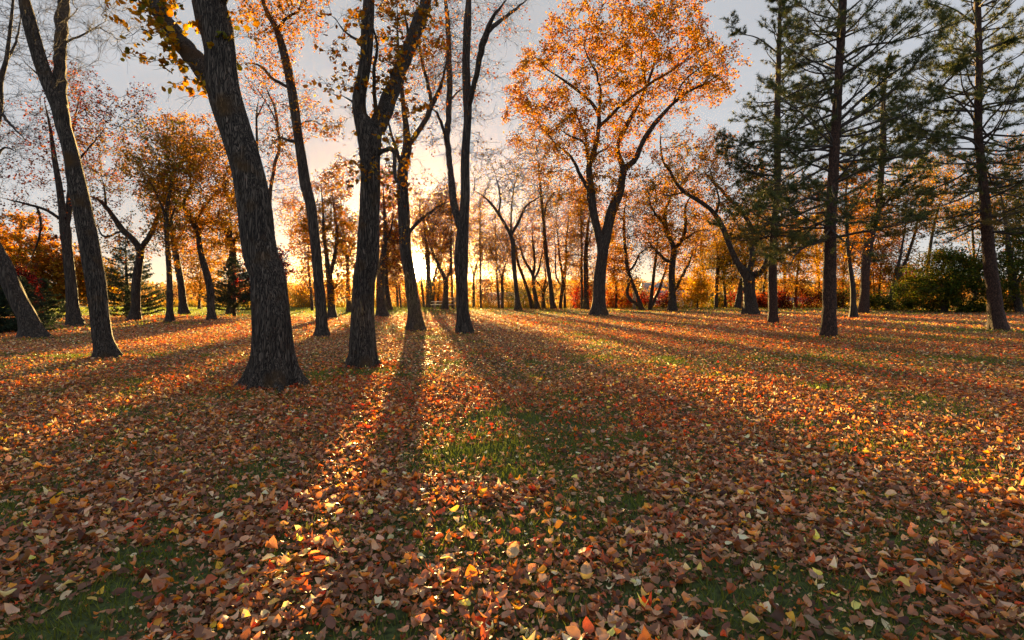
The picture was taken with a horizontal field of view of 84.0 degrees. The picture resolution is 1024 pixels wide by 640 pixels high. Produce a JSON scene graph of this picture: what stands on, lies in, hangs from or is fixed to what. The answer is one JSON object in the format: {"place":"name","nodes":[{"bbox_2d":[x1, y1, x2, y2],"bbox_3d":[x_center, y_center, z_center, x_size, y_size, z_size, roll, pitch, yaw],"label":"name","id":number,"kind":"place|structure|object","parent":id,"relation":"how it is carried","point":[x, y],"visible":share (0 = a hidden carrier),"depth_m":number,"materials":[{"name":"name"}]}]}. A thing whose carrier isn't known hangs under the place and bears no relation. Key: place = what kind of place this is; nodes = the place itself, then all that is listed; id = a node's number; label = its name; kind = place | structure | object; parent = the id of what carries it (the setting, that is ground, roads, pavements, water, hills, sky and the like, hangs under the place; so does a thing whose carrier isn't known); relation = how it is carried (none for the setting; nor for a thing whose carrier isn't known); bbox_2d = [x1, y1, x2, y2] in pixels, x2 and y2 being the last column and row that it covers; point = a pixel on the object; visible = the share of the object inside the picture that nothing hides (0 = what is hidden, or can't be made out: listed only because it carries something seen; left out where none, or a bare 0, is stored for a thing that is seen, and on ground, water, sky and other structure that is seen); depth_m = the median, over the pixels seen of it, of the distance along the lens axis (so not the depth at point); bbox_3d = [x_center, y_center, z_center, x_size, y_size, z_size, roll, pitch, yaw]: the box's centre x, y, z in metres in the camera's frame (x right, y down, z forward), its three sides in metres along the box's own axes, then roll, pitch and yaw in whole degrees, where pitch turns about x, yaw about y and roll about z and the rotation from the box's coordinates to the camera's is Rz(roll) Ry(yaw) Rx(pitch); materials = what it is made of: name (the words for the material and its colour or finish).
{"place":"outdoors","nodes":[
{"label":"outdoors","id":0,"kind":"place"},
{"bbox_2d":[0,289,1023,639],"bbox_3d":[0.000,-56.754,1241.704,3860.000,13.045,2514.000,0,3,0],"label":"ground","id":1,"kind":"structure","parent":0,"point":[400,613],"depth_m":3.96,"materials":[{"name":"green plant"}]},
{"bbox_2d":[0,0,42,171],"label":"bare tree","id":2,"kind":"object","parent":1,"relation":"on","point":[3,69],"visible":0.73,"depth_m":20.86,"materials":[{"name":"brown plant"}]},
{"bbox_2d":[0,262,48,309],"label":"burgundy tree","id":3,"kind":"object","parent":1,"relation":"on","point":[30,278],"visible":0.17,"depth_m":27.92,"materials":[{"name":"red plant"}]},
{"bbox_2d":[0,84,54,338],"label":"broadleaf tree","id":4,"kind":"object","parent":1,"relation":"on","point":[29,323],"visible":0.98,"depth_m":19.36,"materials":[{"name":"brown plant"}]},
{"bbox_2d":[0,276,64,332],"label":"spruce tree","id":5,"kind":"object","parent":1,"relation":"on","point":[7,324],"visible":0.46,"depth_m":22.44,"materials":[{"name":"green plant"}]},
{"bbox_2d":[0,209,75,282],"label":"maple tree","id":6,"kind":"object","parent":1,"relation":"on","point":[7,239],"visible":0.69,"depth_m":43.35,"materials":[{"name":"orange plant"}]},
{"bbox_2d":[33,278,65,319],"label":"spruce tree","id":7,"kind":"object","parent":1,"relation":"on","point":[51,301],"visible":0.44,"depth_m":30.51,"materials":[{"name":"green plant"}]},
{"bbox_2d":[28,235,86,312],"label":"maple tree","id":8,"kind":"object","parent":1,"relation":"on","point":[58,287],"visible":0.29,"depth_m":45.19,"materials":[{"name":"plant"}]},
{"bbox_2d":[0,0,146,359],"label":"broadleaf tree","id":9,"kind":"object","parent":1,"relation":"on","point":[54,84],"visible":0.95,"depth_m":12.54,"materials":[{"name":"brown plant"}]},
{"bbox_2d":[0,52,156,325],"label":"broadleaf tree","id":10,"kind":"object","parent":1,"relation":"on","point":[74,316],"visible":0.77,"depth_m":26.42,"materials":[{"name":"brown plant"}]},
{"bbox_2d":[79,258,124,302],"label":"maple tree","id":11,"kind":"object","parent":1,"relation":"on","point":[106,271],"visible":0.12,"depth_m":49.70,"materials":[{"name":"orange plant"}]},
{"bbox_2d":[79,237,175,316],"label":"spruce tree","id":12,"kind":"object","parent":1,"relation":"on","point":[119,283],"visible":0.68,"depth_m":33.10,"materials":[{"name":"green plant"}]},
{"bbox_2d":[61,110,202,320],"bbox_3d":[-20.368,-5.379,30.653,6.997,11.155,4.931,-1,3,-18],"label":"broadleaf tree","id":13,"kind":"object","parent":1,"relation":"on","point":[135,310],"visible":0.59,"depth_m":30.72,"materials":[{"name":"orange plant"}]},
{"bbox_2d":[113,114,229,321],"bbox_3d":[-17.644,-5.113,29.430,5.988,10.767,4.470,0,3,0],"label":"broadleaf tree","id":14,"kind":"object","parent":1,"relation":"on","point":[167,224],"visible":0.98,"depth_m":29.12,"materials":[{"name":"orange plant"}]},
{"bbox_2d":[134,181,217,314],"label":"broadleaf tree","id":15,"kind":"object","parent":1,"relation":"on","point":[183,308],"visible":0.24,"depth_m":41.76,"materials":[{"name":"orange plant"}]},
{"bbox_2d":[134,107,236,320],"bbox_3d":[-17.339,-5.682,31.392,5.638,11.721,4.387,0,3,0],"label":"broadleaf tree","id":16,"kind":"object","parent":1,"relation":"on","point":[195,222],"visible":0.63,"depth_m":31.19,"materials":[{"name":"orange plant"}]},
{"bbox_2d":[171,235,228,308],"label":"broadleaf tree","id":17,"kind":"object","parent":1,"relation":"on","point":[190,259],"visible":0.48,"depth_m":54.35,"materials":[{"name":"orange plant"}]},
{"bbox_2d":[101,0,313,392],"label":"broadleaf tree","id":18,"kind":"object","parent":1,"relation":"on","point":[215,67],"visible":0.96,"depth_m":8.80,"materials":[{"name":"brown plant"}]},
{"bbox_2d":[194,170,244,313],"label":"broadleaf tree","id":19,"kind":"object","parent":1,"relation":"on","point":[236,236],"visible":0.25,"depth_m":42.58,"materials":[{"name":"orange plant"}]},
{"bbox_2d":[199,256,250,316],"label":"spruce tree","id":20,"kind":"object","parent":1,"relation":"on","point":[242,300],"visible":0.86,"depth_m":36.12,"materials":[{"name":"green plant"}]},
{"bbox_2d":[232,243,294,298],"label":"burgundy tree","id":21,"kind":"object","parent":1,"relation":"on","point":[285,264],"visible":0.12,"depth_m":39.85,"materials":[{"name":"red plant"}]},
{"bbox_2d":[238,69,320,230],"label":"bare tree","id":22,"kind":"object","parent":1,"relation":"on","point":[271,181],"visible":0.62,"depth_m":37.78,"materials":[{"name":"brown plant"}]},
{"bbox_2d":[231,0,349,336],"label":"broadleaf tree","id":23,"kind":"object","parent":1,"relation":"on","point":[321,319],"visible":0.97,"depth_m":19.55,"materials":[{"name":"brown plant"}]},
{"bbox_2d":[287,284,314,307],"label":"bush","id":24,"kind":"object","parent":1,"relation":"on","point":[296,295],"visible":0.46,"depth_m":65.86,"materials":[{"name":"orange plant"}]},
{"bbox_2d":[273,186,330,310],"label":"broadleaf tree","id":25,"kind":"object","parent":1,"relation":"on","point":[306,271],"visible":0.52,"depth_m":51.58,"materials":[{"name":"orange plant"}]},
{"bbox_2d":[286,152,357,317],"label":"broadleaf tree","id":26,"kind":"object","parent":1,"relation":"on","point":[329,281],"visible":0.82,"depth_m":35.06,"materials":[{"name":"orange plant"}]},
{"bbox_2d":[324,202,358,312],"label":"broadleaf tree","id":27,"kind":"object","parent":1,"relation":"on","point":[348,302],"visible":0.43,"depth_m":46.59,"materials":[{"name":"orange plant"}]},
{"bbox_2d":[349,164,402,316],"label":"broadleaf tree","id":28,"kind":"object","parent":1,"relation":"on","point":[381,310],"visible":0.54,"depth_m":36.56,"materials":[{"name":"plant"}]},
{"bbox_2d":[303,0,450,369],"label":"broadleaf tree","id":29,"kind":"object","parent":1,"relation":"on","point":[369,132],"visible":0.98,"depth_m":11.16,"materials":[{"name":"brown plant"}]},
{"bbox_2d":[379,213,418,309],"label":"broadleaf tree","id":30,"kind":"object","parent":1,"relation":"on","point":[389,306],"visible":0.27,"depth_m":51.37,"materials":[{"name":"orange plant"}]},
{"bbox_2d":[369,0,473,331],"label":"broadleaf tree","id":31,"kind":"object","parent":1,"relation":"on","point":[415,321],"visible":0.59,"depth_m":22.77,"materials":[{"name":"orange plant"}]},
{"bbox_2d":[409,189,445,307],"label":"broadleaf tree","id":32,"kind":"object","parent":1,"relation":"on","point":[419,238],"visible":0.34,"depth_m":60.47,"materials":[{"name":"orange plant"}]},
{"bbox_2d":[414,217,450,306],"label":"broadleaf tree","id":33,"kind":"object","parent":1,"relation":"on","point":[422,292],"visible":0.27,"depth_m":61.84,"materials":[{"name":"orange plant"}]},
{"bbox_2d":[423,224,454,306],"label":"broadleaf tree","id":34,"kind":"object","parent":1,"relation":"on","point":[439,281],"visible":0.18,"depth_m":62.49,"materials":[{"name":"orange plant"}]},
{"bbox_2d":[409,182,469,307],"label":"broadleaf tree","id":35,"kind":"object","parent":1,"relation":"on","point":[431,294],"visible":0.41,"depth_m":59.61,"materials":[{"name":"orange plant"}]},
{"bbox_2d":[411,186,470,308],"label":"broadleaf tree","id":36,"kind":"object","parent":1,"relation":"on","point":[445,282],"visible":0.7,"depth_m":54.80,"materials":[{"name":"orange plant"}]},
{"bbox_2d":[436,197,456,308],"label":"broadleaf tree","id":37,"kind":"object","parent":1,"relation":"on","point":[447,252],"visible":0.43,"depth_m":57.62,"materials":[{"name":"orange plant"}]},
{"bbox_2d":[431,179,497,254],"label":"broadleaf tree","id":38,"kind":"object","parent":1,"relation":"on","point":[475,210],"visible":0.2,"depth_m":62.95,"materials":[{"name":"orange plant"}]},
{"bbox_2d":[407,0,549,333],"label":"broadleaf tree","id":39,"kind":"object","parent":1,"relation":"on","point":[464,325],"visible":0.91,"depth_m":20.68,"materials":[{"name":"brown plant"}]},
{"bbox_2d":[468,215,497,306],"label":"broadleaf tree","id":40,"kind":"object","parent":1,"relation":"on","point":[473,278],"visible":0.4,"depth_m":61.88,"materials":[{"name":"orange plant"}]},
{"bbox_2d":[468,184,498,307],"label":"broadleaf tree","id":41,"kind":"object","parent":1,"relation":"on","point":[480,225],"visible":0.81,"depth_m":59.59,"materials":[{"name":"orange plant"}]},
{"bbox_2d":[475,271,505,307],"bbox_3d":[-2.526,-3.385,64.017,4.075,4.116,3.226,0,3,0],"label":"bush","id":42,"kind":"object","parent":1,"relation":"on","point":[487,293],"visible":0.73,"depth_m":63.83,"materials":[{"name":"orange plant"}]},
{"bbox_2d":[474,205,509,308],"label":"broadleaf tree","id":43,"kind":"object","parent":1,"relation":"on","point":[496,273],"visible":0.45,"depth_m":59.57,"materials":[{"name":"orange plant"}]},
{"bbox_2d":[472,220,524,308],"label":"broadleaf tree","id":44,"kind":"object","parent":1,"relation":"on","point":[505,257],"visible":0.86,"depth_m":57.61,"materials":[{"name":"orange plant"}]},
{"bbox_2d":[493,284,525,305],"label":"bush","id":45,"kind":"object","parent":1,"relation":"on","point":[508,296],"visible":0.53,"depth_m":65.79,"materials":[{"name":"orange plant"}]},
{"bbox_2d":[0,306,1023,639],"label":"fallen leaves","id":46,"kind":"object","parent":1,"relation":"on","point":[1002,530],"depth_m":4.57,"materials":[{"name":"brown plant"}]},
{"bbox_2d":[607,613,627,630],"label":"fallen leaf","id":47,"kind":"object","parent":46,"relation":"on","point":[623,627],"visible":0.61,"depth_m":2.53,"materials":[{"name":"brown plant"}]},
{"bbox_2d":[506,541,518,560],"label":"fallen leaf","id":48,"kind":"object","parent":1,"relation":"on","point":[513,549],"visible":0.87,"depth_m":3.21,"materials":[{"name":"yellow plant"}]},
{"bbox_2d":[469,138,558,310],"bbox_3d":[0.295,-8.566,52.317,9.688,15.666,6.350,-1,3,-21],"label":"broadleaf tree","id":49,"kind":"object","parent":1,"relation":"on","point":[517,302],"visible":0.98,"depth_m":51.61,"materials":[{"name":"orange plant"}]},
{"bbox_2d":[494,216,541,308],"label":"broadleaf tree","id":50,"kind":"object","parent":1,"relation":"on","point":[531,304],"visible":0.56,"depth_m":58.57,"materials":[{"name":"orange plant"}]},
{"bbox_2d":[504,274,547,304],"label":"bush","id":51,"kind":"object","parent":1,"relation":"on","point":[522,301],"visible":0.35,"depth_m":66.78,"materials":[{"name":"orange plant"}]},
{"bbox_2d":[507,192,563,308],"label":"broadleaf tree","id":52,"kind":"object","parent":1,"relation":"on","point":[532,282],"visible":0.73,"depth_m":57.58,"materials":[{"name":"orange plant"}]},
{"bbox_2d":[504,116,570,308],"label":"broadleaf tree","id":53,"kind":"object","parent":1,"relation":"on","point":[551,296],"visible":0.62,"depth_m":56.63,"materials":[{"name":"orange plant"}]},
{"bbox_2d":[55,275,1023,307],"bbox_3d":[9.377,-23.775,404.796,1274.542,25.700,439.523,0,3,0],"label":"woods","id":54,"kind":"object","parent":1,"relation":"on","point":[162,287],"visible":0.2,"depth_m":301.31,"materials":[{"name":"orange plant"}]},
{"bbox_2d":[523,232,564,308],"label":"broadleaf tree","id":55,"kind":"object","parent":1,"relation":"on","point":[542,295],"visible":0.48,"depth_m":59.73,"materials":[{"name":"orange plant"}]},
{"bbox_2d":[109,298,986,307],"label":"tall weeds","id":56,"kind":"object","parent":1,"relation":"on","point":[192,304],"visible":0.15,"depth_m":63.84,"materials":[{"name":"brown plant"}]},
{"bbox_2d":[535,183,583,308],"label":"broadleaf tree","id":57,"kind":"object","parent":1,"relation":"on","point":[561,283],"visible":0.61,"depth_m":58.38,"materials":[{"name":"orange plant"}]},
{"bbox_2d":[556,217,578,307],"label":"broadleaf tree","id":58,"kind":"object","parent":1,"relation":"on","point":[564,293],"visible":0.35,"depth_m":59.89,"materials":[{"name":"orange plant"}]},
{"bbox_2d":[567,279,592,308],"bbox_3d":[7.380,-2.786,59.058,3.622,4.139,2.950,0,3,0],"label":"red shrub","id":59,"kind":"object","parent":1,"relation":"on","point":[577,296],"visible":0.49,"depth_m":58.88,"materials":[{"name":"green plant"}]},
{"bbox_2d":[557,172,606,308],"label":"broadleaf tree","id":60,"kind":"object","parent":1,"relation":"on","point":[581,251],"visible":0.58,"depth_m":56.50,"materials":[{"name":"orange plant"}]},
{"bbox_2d":[565,184,610,309],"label":"broadleaf tree","id":61,"kind":"object","parent":1,"relation":"on","point":[586,259],"visible":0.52,"depth_m":55.74,"materials":[{"name":"orange plant"}]},
{"bbox_2d":[594,206,634,308],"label":"broadleaf tree","id":62,"kind":"object","parent":1,"relation":"on","point":[612,268],"visible":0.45,"depth_m":59.45,"materials":[{"name":"orange plant"}]},
{"bbox_2d":[605,286,627,307],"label":"red shrub","id":63,"kind":"object","parent":1,"relation":"on","point":[611,304],"visible":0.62,"depth_m":60.70,"materials":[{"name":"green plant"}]},
{"bbox_2d":[498,0,752,315],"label":"elm tree","id":64,"kind":"object","parent":1,"relation":"on","point":[603,241],"visible":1,"depth_m":38.92,"materials":[{"name":"orange plant"}]},
{"bbox_2d":[591,181,661,310],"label":"broadleaf tree","id":65,"kind":"object","parent":1,"relation":"on","point":[631,279],"visible":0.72,"depth_m":52.81,"materials":[{"name":"orange plant"}]},
{"bbox_2d":[636,288,667,307],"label":"red shrub","id":66,"kind":"object","parent":1,"relation":"on","point":[643,298],"visible":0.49,"depth_m":62.85,"materials":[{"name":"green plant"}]},
{"bbox_2d":[632,207,684,309],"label":"broadleaf tree","id":67,"kind":"object","parent":1,"relation":"on","point":[652,301],"visible":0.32,"depth_m":54.82,"materials":[{"name":"orange plant"}]},
{"bbox_2d":[624,163,725,310],"bbox_3d":[14.206,-7.122,49.684,9.108,12.945,6.710,-1,3,-14],"label":"broadleaf tree","id":68,"kind":"object","parent":1,"relation":"on","point":[665,212],"visible":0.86,"depth_m":49.57,"materials":[{"name":"orange plant"}]},
{"bbox_2d":[678,264,717,307],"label":"sapling","id":69,"kind":"object","parent":1,"relation":"on","point":[694,286],"visible":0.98,"depth_m":56.51,"materials":[{"name":"yellow plant"}]},
{"bbox_2d":[666,206,731,304],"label":"broadleaf tree","id":70,"kind":"object","parent":1,"relation":"on","point":[683,252],"visible":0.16,"depth_m":67.60,"materials":[{"name":"orange plant"}]},
{"bbox_2d":[690,210,745,307],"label":"broadleaf tree","id":71,"kind":"object","parent":1,"relation":"on","point":[716,251],"visible":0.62,"depth_m":59.47,"materials":[{"name":"orange plant"}]},
{"bbox_2d":[642,116,795,314],"bbox_3d":[14.776,-7.245,41.342,11.321,13.994,7.980,0,3,0],"label":"broadleaf tree","id":72,"kind":"object","parent":1,"relation":"on","point":[748,275],"visible":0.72,"depth_m":40.34,"materials":[{"name":"orange plant"}]},
{"bbox_2d":[709,244,740,307],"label":"broadleaf tree","id":73,"kind":"object","parent":1,"relation":"on","point":[724,289],"visible":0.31,"depth_m":60.81,"materials":[{"name":"orange plant"}]},
{"bbox_2d":[718,231,768,308],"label":"broadleaf tree","id":74,"kind":"object","parent":1,"relation":"on","point":[738,302],"visible":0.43,"depth_m":57.64,"materials":[{"name":"orange plant"}]},
{"bbox_2d":[718,216,792,305],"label":"broadleaf tree","id":75,"kind":"object","parent":1,"relation":"on","point":[764,280],"visible":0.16,"depth_m":61.60,"materials":[{"name":"orange plant"}]},
{"bbox_2d":[707,0,847,323],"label":"pine tree","id":76,"kind":"object","parent":1,"relation":"on","point":[773,317],"visible":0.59,"depth_m":28.86,"materials":[{"name":"green plant"}]},
{"bbox_2d":[751,168,817,293],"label":"broadleaf tree","id":77,"kind":"object","parent":1,"relation":"on","point":[790,218],"visible":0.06,"depth_m":69.21,"materials":[{"name":"orange plant"}]},
{"bbox_2d":[760,283,810,308],"bbox_3d":[27.661,-2.395,58.063,4.617,2.807,3.419,0,3,0],"label":"red shrub","id":78,"kind":"object","parent":1,"relation":"on","point":[783,301],"visible":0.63,"depth_m":57.64,"materials":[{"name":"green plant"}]},
{"bbox_2d":[763,209,844,307],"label":"broadleaf tree","id":79,"kind":"object","parent":1,"relation":"on","point":[800,271],"visible":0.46,"depth_m":59.36,"materials":[{"name":"orange plant"}]},
{"bbox_2d":[797,279,821,307],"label":"red shrub","id":80,"kind":"object","parent":1,"relation":"on","point":[808,300],"visible":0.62,"depth_m":59.76,"materials":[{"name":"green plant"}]},
{"bbox_2d":[784,176,853,304],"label":"broadleaf tree","id":81,"kind":"object","parent":1,"relation":"on","point":[820,232],"visible":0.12,"depth_m":65.50,"materials":[{"name":"orange plant"}]},
{"bbox_2d":[818,276,859,308],"bbox_3d":[33.135,-2.627,57.132,4.697,3.510,3.342,0,3,0],"label":"red shrub","id":82,"kind":"object","parent":1,"relation":"on","point":[840,298],"visible":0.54,"depth_m":56.70,"materials":[{"name":"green plant"}]},
{"bbox_2d":[809,227,872,302],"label":"broadleaf tree","id":83,"kind":"object","parent":1,"relation":"on","point":[842,277],"visible":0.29,"depth_m":61.27,"materials":[{"name":"orange plant"}]},
{"bbox_2d":[810,162,878,317],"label":"broadleaf tree","id":84,"kind":"object","parent":1,"relation":"on","point":[853,311],"visible":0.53,"depth_m":34.64,"materials":[{"name":"orange plant"}]},
{"bbox_2d":[738,0,977,337],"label":"pine tree","id":85,"kind":"object","parent":1,"relation":"on","point":[830,221],"visible":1,"depth_m":19.29,"materials":[{"name":"green plant"}]},
{"bbox_2d":[836,182,904,283],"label":"broadleaf tree","id":86,"kind":"object","parent":1,"relation":"on","point":[876,233],"visible":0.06,"depth_m":67.15,"materials":[{"name":"orange plant"}]},
{"bbox_2d":[854,208,914,307],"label":"broadleaf tree","id":87,"kind":"object","parent":1,"relation":"on","point":[876,270],"visible":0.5,"depth_m":57.44,"materials":[{"name":"orange plant"}]},
{"bbox_2d":[822,49,962,313],"bbox_3d":[28.828,-10.425,43.571,7.332,20.187,9.453,-1,3,-22],"label":"pine tree","id":88,"kind":"object","parent":1,"relation":"on","point":[864,297],"visible":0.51,"depth_m":43.33,"materials":[{"name":"green plant"}]},
{"bbox_2d":[869,284,926,310],"bbox_3d":[35.475,-2.018,52.284,5.155,2.631,3.001,0,3,0],"label":"bush","id":89,"kind":"object","parent":1,"relation":"on","point":[896,305],"visible":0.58,"depth_m":52.01,"materials":[{"name":"green plant"}]},
{"bbox_2d":[871,159,960,304],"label":"broadleaf tree","id":90,"kind":"object","parent":1,"relation":"on","point":[896,274],"visible":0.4,"depth_m":54.80,"materials":[{"name":"orange plant"}]},
{"bbox_2d":[873,146,976,278],"bbox_3d":[45.196,-10.302,62.615,12.356,18.210,6.098,0,3,0],"label":"broadleaf tree","id":91,"kind":"object","parent":1,"relation":"on","point":[950,169],"visible":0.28,"depth_m":61.97,"materials":[{"name":"orange plant"}]},
{"bbox_2d":[901,296,953,311],"bbox_3d":[36.820,-1.650,49.674,4.682,1.902,3.178,0,3,0],"label":"bush","id":92,"kind":"object","parent":1,"relation":"on","point":[928,306],"visible":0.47,"depth_m":50.05,"materials":[{"name":"green plant"}]},
{"bbox_2d":[849,0,1023,330],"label":"pine tree","id":93,"kind":"object","parent":1,"relation":"on","point":[996,314],"visible":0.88,"depth_m":23.66,"materials":[{"name":"green plant"}]},
{"bbox_2d":[883,242,1006,311],"bbox_3d":[36.462,-3.610,47.992,9.229,6.183,5.985,0,3,0],"label":"bush","id":94,"kind":"object","parent":1,"relation":"on","point":[947,287],"visible":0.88,"depth_m":47.30,"materials":[{"name":"green plant"}]},
{"bbox_2d":[939,296,986,312],"bbox_3d":[37.869,-1.336,46.962,4.031,1.546,2.550,0,3,0],"label":"bush","id":95,"kind":"object","parent":1,"relation":"on","point":[972,305],"visible":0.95,"depth_m":46.63,"materials":[{"name":"green plant"}]},
{"bbox_2d":[932,166,1013,298],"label":"broadleaf tree","id":96,"kind":"object","parent":1,"relation":"on","point":[962,239],"visible":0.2,"depth_m":63.42,"materials":[{"name":"orange plant"}]},
{"bbox_2d":[960,179,1023,312],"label":"broadleaf tree","id":97,"kind":"object","parent":1,"relation":"on","point":[1016,268],"visible":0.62,"depth_m":44.60,"materials":[{"name":"green plant"}]},
{"bbox_2d":[965,130,1023,308],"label":"broadleaf tree","id":98,"kind":"object","parent":1,"relation":"on","point":[1006,183],"visible":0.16,"depth_m":51.68,"materials":[{"name":"orange plant"}]},
{"bbox_2d":[0,0,1023,288],"label":"sky","id":99,"kind":"structure","parent":0,"point":[319,153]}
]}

